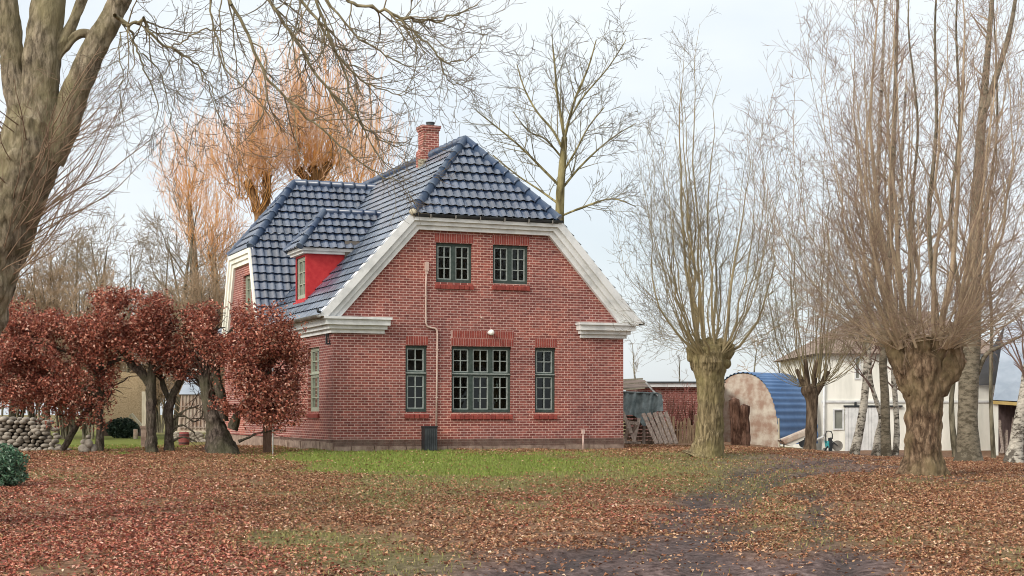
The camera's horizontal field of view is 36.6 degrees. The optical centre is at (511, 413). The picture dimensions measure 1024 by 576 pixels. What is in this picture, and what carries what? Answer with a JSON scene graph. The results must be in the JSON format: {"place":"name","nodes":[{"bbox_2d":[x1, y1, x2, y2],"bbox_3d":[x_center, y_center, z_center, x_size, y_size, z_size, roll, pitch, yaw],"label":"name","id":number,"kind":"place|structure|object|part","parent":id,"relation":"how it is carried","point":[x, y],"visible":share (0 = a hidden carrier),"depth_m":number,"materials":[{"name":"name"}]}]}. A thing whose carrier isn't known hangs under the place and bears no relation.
{"place":"outdoors","nodes":[
{"label":"outdoors","id":0,"kind":"place"},
{"bbox_2d":[0,415,1023,575],"bbox_3d":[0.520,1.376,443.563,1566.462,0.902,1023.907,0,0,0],"label":"ground","id":1,"kind":"structure","parent":0,"point":[820,566],"depth_m":19.73,"materials":[{"name":"brown soil"}]},
{"bbox_2d":[0,443,30,486],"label":"evergreen shrub","id":2,"kind":"object","parent":1,"relation":"on","point":[11,458],"visible":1,"depth_m":26.86,"materials":[{"name":"green plant"}]},
{"bbox_2d":[0,279,31,408],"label":"bare bush","id":3,"kind":"object","parent":1,"relation":"on","point":[10,332],"visible":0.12,"depth_m":56.23,"materials":[{"name":"brown plant"}]},
{"bbox_2d":[1,268,51,417],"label":"bare bush","id":4,"kind":"object","parent":1,"relation":"on","point":[16,415],"visible":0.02,"depth_m":62.91,"materials":[{"name":"brown plant"}]},
{"bbox_2d":[8,263,48,417],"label":"bare tree","id":5,"kind":"object","parent":1,"relation":"on","point":[10,415],"visible":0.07,"depth_m":62.08,"materials":[{"name":"brown plant"}]},
{"bbox_2d":[0,416,71,450],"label":"stone wall","id":6,"kind":"structure","parent":1,"relation":"on","point":[24,433],"depth_m":40.03,"materials":[{"name":"grey stone"}]},
{"bbox_2d":[5,253,86,420],"bbox_3d":[-18.858,-2.699,61.047,4.537,7.563,3.154,0,0,0],"label":"bare bush","id":7,"kind":"object","parent":1,"relation":"on","point":[37,405],"visible":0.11,"depth_m":60.98,"materials":[{"name":"brown plant"}]},
{"bbox_2d":[29,214,83,400],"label":"bare tree","id":8,"kind":"object","parent":1,"relation":"on","point":[50,244],"visible":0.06,"depth_m":66.72,"materials":[{"name":"brown plant"}]},
{"bbox_2d":[8,219,114,434],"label":"bare tree","id":9,"kind":"object","parent":1,"relation":"on","point":[82,243],"visible":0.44,"depth_m":61.16,"materials":[{"name":"brown plant"}]},
{"bbox_2d":[0,294,132,451],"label":"beech tree","id":10,"kind":"object","parent":1,"relation":"on","point":[17,351],"visible":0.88,"depth_m":37.82,"materials":[{"name":"brown plant"}]},
{"bbox_2d":[16,237,124,438],"bbox_3d":[-16.694,-2.939,59.013,4.145,8.037,3.403,0,0,0],"label":"bare bush","id":11,"kind":"object","parent":1,"relation":"on","point":[39,296],"visible":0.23,"depth_m":58.79,"materials":[{"name":"brown plant"}]},
{"bbox_2d":[21,207,126,424],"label":"bare tree","id":12,"kind":"object","parent":1,"relation":"on","point":[92,230],"visible":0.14,"depth_m":70.13,"materials":[{"name":"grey plant"}]},
{"bbox_2d":[36,379,130,450],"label":"beech tree","id":13,"kind":"object","parent":1,"relation":"on","point":[69,437],"visible":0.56,"depth_m":39.25,"materials":[{"name":"brown plant"}]},
{"bbox_2d":[78,435,97,452],"bbox_3d":[-10.394,0.753,37.968,0.448,0.471,0.351,0,0,0],"label":"stone pile","id":14,"kind":"object","parent":1,"relation":"on","point":[86,445],"visible":0.91,"depth_m":37.86,"materials":[{"name":"grey stone"}]},
{"bbox_2d":[43,268,136,438],"bbox_3d":[-15.354,-2.116,57.034,3.400,6.405,3.639,0,0,-30],"label":"bare bush","id":15,"kind":"object","parent":1,"relation":"on","point":[85,431],"visible":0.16,"depth_m":56.75,"materials":[{"name":"brown plant"}]},
{"bbox_2d":[56,219,126,372],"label":"bare tree","id":16,"kind":"object","parent":1,"relation":"on","point":[111,260],"visible":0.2,"depth_m":83.25,"materials":[{"name":"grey plant"}]},
{"bbox_2d":[42,197,177,415],"bbox_3d":[-16.547,-3.809,63.018,5.395,9.785,4.254,0,0,0],"label":"bare tree","id":17,"kind":"object","parent":1,"relation":"on","point":[143,261],"visible":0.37,"depth_m":63.24,"materials":[{"name":"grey plant"}]},
{"bbox_2d":[78,225,165,372],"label":"bare tree","id":18,"kind":"object","parent":1,"relation":"on","point":[129,314],"visible":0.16,"depth_m":77.58,"materials":[{"name":"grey plant"}]},
{"bbox_2d":[106,417,138,437],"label":"evergreen bush","id":19,"kind":"object","parent":1,"relation":"on","point":[120,427],"visible":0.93,"depth_m":59.67,"materials":[{"name":"green plant"}]},
{"bbox_2d":[103,372,145,435],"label":"thatched cottage","id":20,"kind":"structure","parent":1,"relation":"on","point":[129,406],"depth_m":66.92,"materials":[{"name":"wicker"}]},
{"bbox_2d":[116,298,146,372],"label":"bare bush","id":21,"kind":"object","parent":1,"relation":"on","point":[131,356],"visible":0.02,"depth_m":79.73,"materials":[{"name":"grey plant"}]},
{"bbox_2d":[133,429,137,438],"bbox_3d":[-14.084,0.805,58.000,0.170,0.430,0.170,0,0,0],"label":"concrete post","id":22,"kind":"object","parent":1,"relation":"on","point":[135,433],"visible":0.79,"depth_m":57.94,"materials":[{"name":"grey concrete"}]},
{"bbox_2d":[140,392,146,446],"bbox_3d":[-10.210,0.232,43.000,0.180,1.676,0.180,0,0,0],"label":"gate post","id":23,"kind":"object","parent":1,"relation":"on","point":[143,432],"visible":0.59,"depth_m":42.96,"materials":[{"name":"wood"}]},
{"bbox_2d":[73,285,223,452],"bbox_3d":[-8.835,-1.031,37.610,3.467,4.213,2.566,0,0,0],"label":"beech tree","id":24,"kind":"object","parent":1,"relation":"on","point":[151,329],"visible":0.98,"depth_m":37.37,"materials":[{"name":"brown plant"}]},
{"bbox_2d":[118,275,204,432],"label":"bare bush","id":25,"kind":"object","parent":1,"relation":"on","point":[160,425],"visible":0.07,"depth_m":77.88,"materials":[{"name":"plant"}]},
{"bbox_2d":[122,213,211,362],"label":"bare tree","id":26,"kind":"object","parent":1,"relation":"on","point":[148,252],"visible":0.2,"depth_m":79.39,"materials":[{"name":"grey plant"}]},
{"bbox_2d":[125,199,225,312],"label":"bare tree","id":27,"kind":"object","parent":1,"relation":"on","point":[174,270],"visible":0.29,"depth_m":70.85,"materials":[{"name":"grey plant"}]},
{"bbox_2d":[119,206,247,434],"bbox_3d":[-12.614,-3.737,62.709,6.601,9.641,4.715,0,0,0],"label":"bare tree","id":28,"kind":"object","parent":1,"relation":"on","point":[177,407],"visible":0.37,"depth_m":62.77,"materials":[{"name":"brown plant"}]},
{"bbox_2d":[178,432,189,444],"bbox_3d":[-9.731,0.760,46.000,0.339,0.420,0.337,0,0,0],"label":"rusty barrel","id":29,"kind":"object","parent":1,"relation":"on","point":[184,441],"visible":0.85,"depth_m":45.87,"materials":[{"name":"red metal"}]},
{"bbox_2d":[140,79,231,297],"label":"willow tree","id":30,"kind":"object","parent":1,"relation":"on","point":[186,186],"visible":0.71,"depth_m":65.72,"materials":[{"name":"orange plant"}]},
{"bbox_2d":[136,174,235,314],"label":"bare tree","id":31,"kind":"object","parent":1,"relation":"on","point":[191,245],"visible":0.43,"depth_m":59.32,"materials":[{"name":"brown plant"}]},
{"bbox_2d":[141,302,234,451],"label":"beech tree","id":32,"kind":"object","parent":1,"relation":"on","point":[169,418],"visible":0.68,"depth_m":38.16,"materials":[{"name":"brown plant"}]},
{"bbox_2d":[154,267,223,414],"bbox_3d":[-11.628,-2.248,58.022,3.904,6.664,3.350,0,0,0],"label":"bare bush","id":33,"kind":"object","parent":1,"relation":"on","point":[176,314],"visible":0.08,"depth_m":57.76,"materials":[{"name":"brown plant"}]},
{"bbox_2d":[173,369,205,441],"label":"garden shed","id":34,"kind":"structure","parent":1,"relation":"on","point":[198,427],"depth_m":52.00,"materials":[{"name":"grey wood"}]},
{"bbox_2d":[161,251,226,394],"bbox_3d":[-10.611,-2.457,55.996,4.337,7.079,3.337,0,0,21],"label":"bare bush","id":35,"kind":"object","parent":1,"relation":"on","point":[209,295],"visible":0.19,"depth_m":55.80,"materials":[{"name":"brown plant"}]},
{"bbox_2d":[175,271,225,305],"bbox_3d":[-11.257,-2.760,63.132,4.786,7.684,3.552,0,0,0],"label":"bare bush","id":36,"kind":"object","parent":1,"relation":"on","point":[200,285],"visible":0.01,"depth_m":62.43,"materials":[{"name":"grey plant"}]},
{"bbox_2d":[170,170,252,421],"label":"willow tree","id":37,"kind":"object","parent":1,"relation":"on","point":[217,222],"visible":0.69,"depth_m":62.88,"materials":[{"name":"orange plant"}]},
{"bbox_2d":[167,298,310,454],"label":"beech tree","id":38,"kind":"object","parent":1,"relation":"on","point":[265,392],"visible":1,"depth_m":37.01,"materials":[{"name":"brown plant"}]},
{"bbox_2d":[182,18,323,221],"bbox_3d":[-9.894,-7.095,60.061,5.362,16.038,5.080,0,0,0],"label":"willow tree","id":39,"kind":"object","parent":1,"relation":"on","point":[259,207],"visible":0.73,"depth_m":59.48,"materials":[{"name":"orange plant"}]},
{"bbox_2d":[263,418,270,452],"bbox_3d":[-6.097,0.490,38.600,0.200,1.160,0.160,0,0,0],"label":"wooden post","id":40,"kind":"object","parent":1,"relation":"on","point":[267,442],"visible":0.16,"depth_m":38.53,"materials":[{"name":"brown wood"}]},
{"bbox_2d":[0,0,534,334],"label":"old tree","id":41,"kind":"object","parent":1,"relation":"on","point":[40,131],"visible":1,"depth_m":19.74,"materials":[{"name":"brown plant"}]},
{"bbox_2d":[272,368,273,453],"bbox_3d":[-5.750,-0.026,37.250,0.050,2.135,0.050,0,0,0],"label":"white pole","id":42,"kind":"object","parent":1,"relation":"on","point":[272,425],"visible":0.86,"depth_m":37.23,"materials":[{"name":"paint"}]},
{"bbox_2d":[247,12,387,189],"bbox_3d":[-7.549,-7.651,61.113,4.964,17.181,4.912,0,0,43],"label":"willow tree","id":43,"kind":"object","parent":1,"relation":"on","point":[315,171],"visible":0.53,"depth_m":60.73,"materials":[{"name":"orange plant"}]},
{"bbox_2d":[309,27,414,182],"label":"willow tree","id":44,"kind":"object","parent":1,"relation":"on","point":[372,167],"visible":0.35,"depth_m":69.80,"materials":[{"name":"orange plant"}]},
{"bbox_2d":[421,426,437,450],"bbox_3d":[-2.121,0.672,39.808,0.370,0.695,0.290,0,0,-22],"label":"meter cabinet","id":45,"kind":"object","parent":1,"relation":"on","point":[428,437],"visible":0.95,"depth_m":39.69,"materials":[{"name":"black plastic"}]},
{"bbox_3d":[-2.069,0.660,39.682,0.310,0.540,0.011,0,0,-22],"label":"door","id":46,"kind":"part","parent":45,"relation":"part of","materials":[{"name":"metal"}]},
{"bbox_2d":[218,122,644,451],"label":"brick house","id":47,"kind":"structure","parent":1,"relation":"on","point":[413,324],"depth_m":40.99,"materials":[{"name":"brick"}]},
{"bbox_2d":[241,275,250,320],"bbox_3d":[-7.899,-3.481,46.534,0.200,1.339,1.118,0,0,-22],"label":"window","id":48,"kind":"structure","parent":47,"relation":"in","point":[248,282],"depth_m":46.94,"materials":[{"name":"grey paint"}]},
{"bbox_2d":[306,347,318,417],"bbox_3d":[-5.172,-0.808,40.746,0.200,1.851,1.162,0,0,-22],"label":"window","id":49,"kind":"structure","parent":47,"relation":"in","point":[314,374],"depth_m":41.02,"materials":[{"name":"grey paint"}]},
{"bbox_2d":[405,336,428,417],"bbox_3d":[-2.471,-0.932,39.886,0.643,2.122,0.200,0,0,-22],"label":"window","id":50,"kind":"structure","parent":47,"relation":"in","point":[410,340],"depth_m":39.90,"materials":[{"name":"grey paint"}]},
{"bbox_2d":[435,233,473,289],"bbox_3d":[-1.524,-3.944,40.274,1.077,1.439,0.200,0,0,-22],"label":"window","id":51,"kind":"structure","parent":47,"relation":"in","point":[439,237],"depth_m":40.29,"materials":[{"name":"grey paint"}]},
{"bbox_2d":[451,330,513,418],"bbox_3d":[-0.791,-1.006,40.578,1.765,2.311,0.200,0,0,-22],"label":"window","id":52,"kind":"structure","parent":47,"relation":"in","point":[460,339],"depth_m":40.57,"materials":[{"name":"grey paint"}]},
{"bbox_2d":[492,235,529,290],"bbox_3d":[-0.047,-3.963,40.885,1.067,1.437,0.200,0,0,-22],"label":"window","id":53,"kind":"structure","parent":47,"relation":"in","point":[496,239],"depth_m":40.90,"materials":[{"name":"grey paint"}]},
{"bbox_2d":[534,338,556,418],"bbox_3d":[0.878,-0.925,41.268,0.660,2.147,0.200,0,0,-22],"label":"window","id":54,"kind":"structure","parent":47,"relation":"in","point":[539,342],"depth_m":41.28,"materials":[{"name":"grey paint"}]},
{"bbox_2d":[0,444,1023,575],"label":"fallen leaves","id":55,"kind":"object","parent":1,"relation":"on","point":[994,465],"visible":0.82,"depth_m":21.79,"materials":[{"name":"brown plant"}]},
{"bbox_2d":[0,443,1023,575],"bbox_3d":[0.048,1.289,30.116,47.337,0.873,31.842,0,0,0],"label":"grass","id":56,"kind":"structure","parent":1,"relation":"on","point":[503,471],"depth_m":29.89,"materials":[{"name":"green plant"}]},
{"bbox_2d":[445,1,661,233],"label":"ash tree","id":57,"kind":"object","parent":1,"relation":"on","point":[560,183],"visible":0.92,"depth_m":57.62,"materials":[{"name":"brown plant"}]},
{"bbox_2d":[581,429,584,449],"bbox_3d":[1.906,0.725,41.533,0.080,0.590,0.070,0,0,-22],"label":"service post","id":58,"kind":"object","parent":1,"relation":"on","point":[582,431],"visible":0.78,"depth_m":41.51,"materials":[{"name":"white plastic"}]},
{"bbox_2d":[623,411,640,443],"bbox_3d":[3.551,0.419,46.220,0.594,0.975,0.205,0,0,0],"label":"pallet","id":59,"kind":"object","parent":1,"relation":"on","point":[633,431],"visible":0.9,"depth_m":46.19,"materials":[{"name":"wood"}]},
{"bbox_2d":[623,332,644,377],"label":"tree","id":60,"kind":"object","parent":1,"relation":"on","point":[635,366],"visible":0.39,"depth_m":104.99,"materials":[{"name":"grey plant"}]},
{"bbox_2d":[623,378,662,443],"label":"wood store","id":61,"kind":"structure","parent":1,"relation":"on","point":[634,383],"depth_m":48.20,"materials":[{"name":"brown wood"}]},
{"bbox_2d":[623,391,662,425],"bbox_3d":[4.001,-0.149,47.646,1.298,1.082,0.307,0,0,0],"label":"tarpaulin","id":62,"kind":"object","parent":61,"relation":"hanging from","point":[636,404],"visible":0.87,"depth_m":47.70,"materials":[{"name":"plastic"}]},
{"bbox_2d":[641,411,677,443],"bbox_3d":[4.433,0.429,46.516,1.065,0.996,0.569,0,0,0],"label":"pallet","id":63,"kind":"object","parent":1,"relation":"on","point":[654,427],"visible":0.99,"depth_m":46.49,"materials":[{"name":"grey wood"}]},
{"bbox_2d":[652,384,683,437],"bbox_3d":[5.289,0.032,53.535,1.343,2.089,0.987,0,0,0],"label":"red stem shrub","id":64,"kind":"object","parent":1,"relation":"on","point":[673,402],"visible":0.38,"depth_m":53.55,"materials":[{"name":"brown plant"}]},
{"bbox_2d":[626,381,725,440],"bbox_3d":[6.002,0.011,58.490,3.344,2.318,5.620,0,0,0],"label":"brick annex","id":65,"kind":"object","parent":1,"relation":"on","point":[662,387],"visible":0.29,"depth_m":56.00,"materials":[{"name":"red brick"}]},
{"bbox_2d":[656,415,696,442],"bbox_3d":[5.536,0.560,51.520,1.528,1.026,0.130,0,0,0],"label":"paling fence","id":66,"kind":"object","parent":1,"relation":"on","point":[690,429],"visible":0.48,"depth_m":51.48,"materials":[{"name":"brown wood"}]},
{"bbox_2d":[663,384,696,440],"bbox_3d":[5.918,0.002,54.003,1.595,2.148,0.889,0,0,-13],"label":"red stem shrub","id":67,"kind":"object","parent":1,"relation":"on","point":[677,416],"visible":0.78,"depth_m":53.90,"materials":[{"name":"brown plant"}]},
{"bbox_2d":[672,351,688,380],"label":"tree","id":68,"kind":"object","parent":1,"relation":"on","point":[678,360],"visible":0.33,"depth_m":109.73,"materials":[{"name":"grey plant"}]},
{"bbox_2d":[674,382,697,440],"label":"red stem shrub","id":69,"kind":"object","parent":1,"relation":"on","point":[692,413],"visible":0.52,"depth_m":54.25,"materials":[{"name":"brown plant"}]},
{"bbox_2d":[605,4,856,457],"bbox_3d":[4.567,-4.061,36.000,5.592,10.702,5.160,0,0,-28],"label":"pollard tree","id":70,"kind":"object","parent":1,"relation":"on","point":[710,356],"visible":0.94,"depth_m":35.70,"materials":[{"name":"brown plant"}]},
{"bbox_2d":[729,398,750,445],"bbox_3d":[7.195,0.353,49.007,0.696,1.722,0.446,0,0,0],"label":"tree stump","id":71,"kind":"object","parent":1,"relation":"on","point":[739,424],"visible":0.81,"depth_m":48.85,"materials":[{"name":"brown wood"}]},
{"bbox_2d":[737,335,766,371],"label":"tree","id":72,"kind":"object","parent":1,"relation":"on","point":[754,345],"visible":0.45,"depth_m":90.93,"materials":[{"name":"grey plant"}]},
{"bbox_2d":[723,372,817,446],"bbox_3d":[9.372,-0.150,57.953,3.215,2.749,2.785,0,0,42],"label":"arched hut","id":73,"kind":"object","parent":1,"relation":"on","point":[777,407],"visible":0.63,"depth_m":56.71,"materials":[{"name":"blue metal"}]},
{"bbox_2d":[778,429,804,447],"bbox_3d":[9.527,0.833,52.500,0.999,0.652,1.000,0,0,0],"label":"tipped trailer","id":74,"kind":"object","parent":1,"relation":"on","point":[794,438],"visible":0.69,"depth_m":52.05,"materials":[{"name":"beige metal"}]},
{"bbox_2d":[741,141,881,449],"bbox_3d":[9.088,-3.565,45.947,4.515,9.477,4.841,0,0,-30],"label":"pollard tree","id":75,"kind":"object","parent":1,"relation":"on","point":[810,391],"visible":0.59,"depth_m":45.86,"materials":[{"name":"brown plant"}]},
{"bbox_2d":[823,431,842,450],"bbox_3d":[11.395,0.985,55.110,0.712,0.751,0.280,0,0,0],"label":"hand cart","id":76,"kind":"object","parent":1,"relation":"on","point":[836,445],"visible":0.94,"depth_m":55.01,"materials":[{"name":"plastic"}]},
{"bbox_2d":[688,0,1023,476],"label":"pollard tree","id":77,"kind":"object","parent":1,"relation":"on","point":[928,370],"visible":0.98,"depth_m":29.62,"materials":[{"name":"brown plant"}]},
{"bbox_2d":[842,146,880,455],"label":"birch tree","id":78,"kind":"object","parent":1,"relation":"on","point":[876,449],"visible":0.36,"depth_m":49.92,"materials":[{"name":"grey plant"}]},
{"bbox_2d":[838,0,902,454],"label":"birch tree","id":79,"kind":"object","parent":1,"relation":"on","point":[855,448],"visible":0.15,"depth_m":50.91,"materials":[{"name":"grey plant"}]},
{"bbox_2d":[773,311,994,450],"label":"white barn","id":80,"kind":"structure","parent":1,"relation":"on","point":[838,406],"depth_m":58.00,"materials":[{"name":"white paint"}]},
{"bbox_2d":[833,409,843,429],"bbox_3d":[12.210,0.223,58.005,0.407,0.794,0.090,0,0,0],"label":"window","id":81,"kind":"structure","parent":80,"relation":"in","point":[838,414],"depth_m":58.03,"materials":[{"name":"white paint"}]},
{"bbox_2d":[854,357,860,379],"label":"window","id":82,"kind":"structure","parent":80,"relation":"in","point":[857,376],"depth_m":57.98,"materials":[{"name":"white paint"}]},
{"bbox_2d":[843,402,902,450],"bbox_3d":[13.490,0.631,57.925,2.184,2.109,0.110,0,0,0],"label":"sliding door","id":83,"kind":"structure","parent":80,"relation":"in","point":[851,411],"depth_m":57.90,"materials":[{"name":"white paint"}]},
{"bbox_2d":[849,79,927,454],"bbox_3d":[12.319,-4.725,50.576,2.796,12.336,1.707,0,0,-17],"label":"birch tree","id":84,"kind":"object","parent":1,"relation":"on","point":[896,437],"visible":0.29,"depth_m":50.44,"materials":[{"name":"grey plant"}]},
{"bbox_2d":[860,0,926,455],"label":"birch tree","id":85,"kind":"object","parent":1,"relation":"on","point":[886,448],"visible":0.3,"depth_m":49.40,"materials":[{"name":"grey plant"}]},
{"bbox_2d":[880,0,951,294],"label":"young tree","id":86,"kind":"object","parent":1,"relation":"on","point":[917,112],"visible":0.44,"depth_m":46.97,"materials":[{"name":"brown plant"}]},
{"bbox_2d":[898,0,963,330],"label":"young tree","id":87,"kind":"object","parent":1,"relation":"on","point":[932,167],"visible":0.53,"depth_m":45.95,"materials":[{"name":"brown plant"}]},
{"bbox_2d":[920,0,979,456],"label":"young tree","id":88,"kind":"object","parent":1,"relation":"on","point":[953,435],"visible":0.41,"depth_m":47.95,"materials":[{"name":"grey plant"}]},
{"bbox_2d":[936,0,1023,461],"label":"birch tree","id":89,"kind":"object","parent":1,"relation":"on","point":[968,447],"visible":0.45,"depth_m":41.82,"materials":[{"name":"brown plant"}]},
{"bbox_2d":[965,7,1012,457],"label":"young tree","id":90,"kind":"object","parent":1,"relation":"on","point":[992,438],"visible":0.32,"depth_m":44.96,"materials":[{"name":"brown plant"}]},
{"bbox_2d":[979,322,1023,454],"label":"open shed","id":91,"kind":"structure","parent":1,"relation":"on","point":[1007,373],"depth_m":51.89,"materials":[{"name":"grey metal"}]},
{"bbox_2d":[994,118,1023,463],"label":"birch tree","id":92,"kind":"object","parent":1,"relation":"on","point":[1014,452],"visible":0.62,"depth_m":39.87,"materials":[{"name":"white plant"}]},
{"bbox_2d":[0,0,1023,414],"label":"sky","id":93,"kind":"structure","parent":0,"point":[734,37],"materials":[{"name":"white"}]}
]}

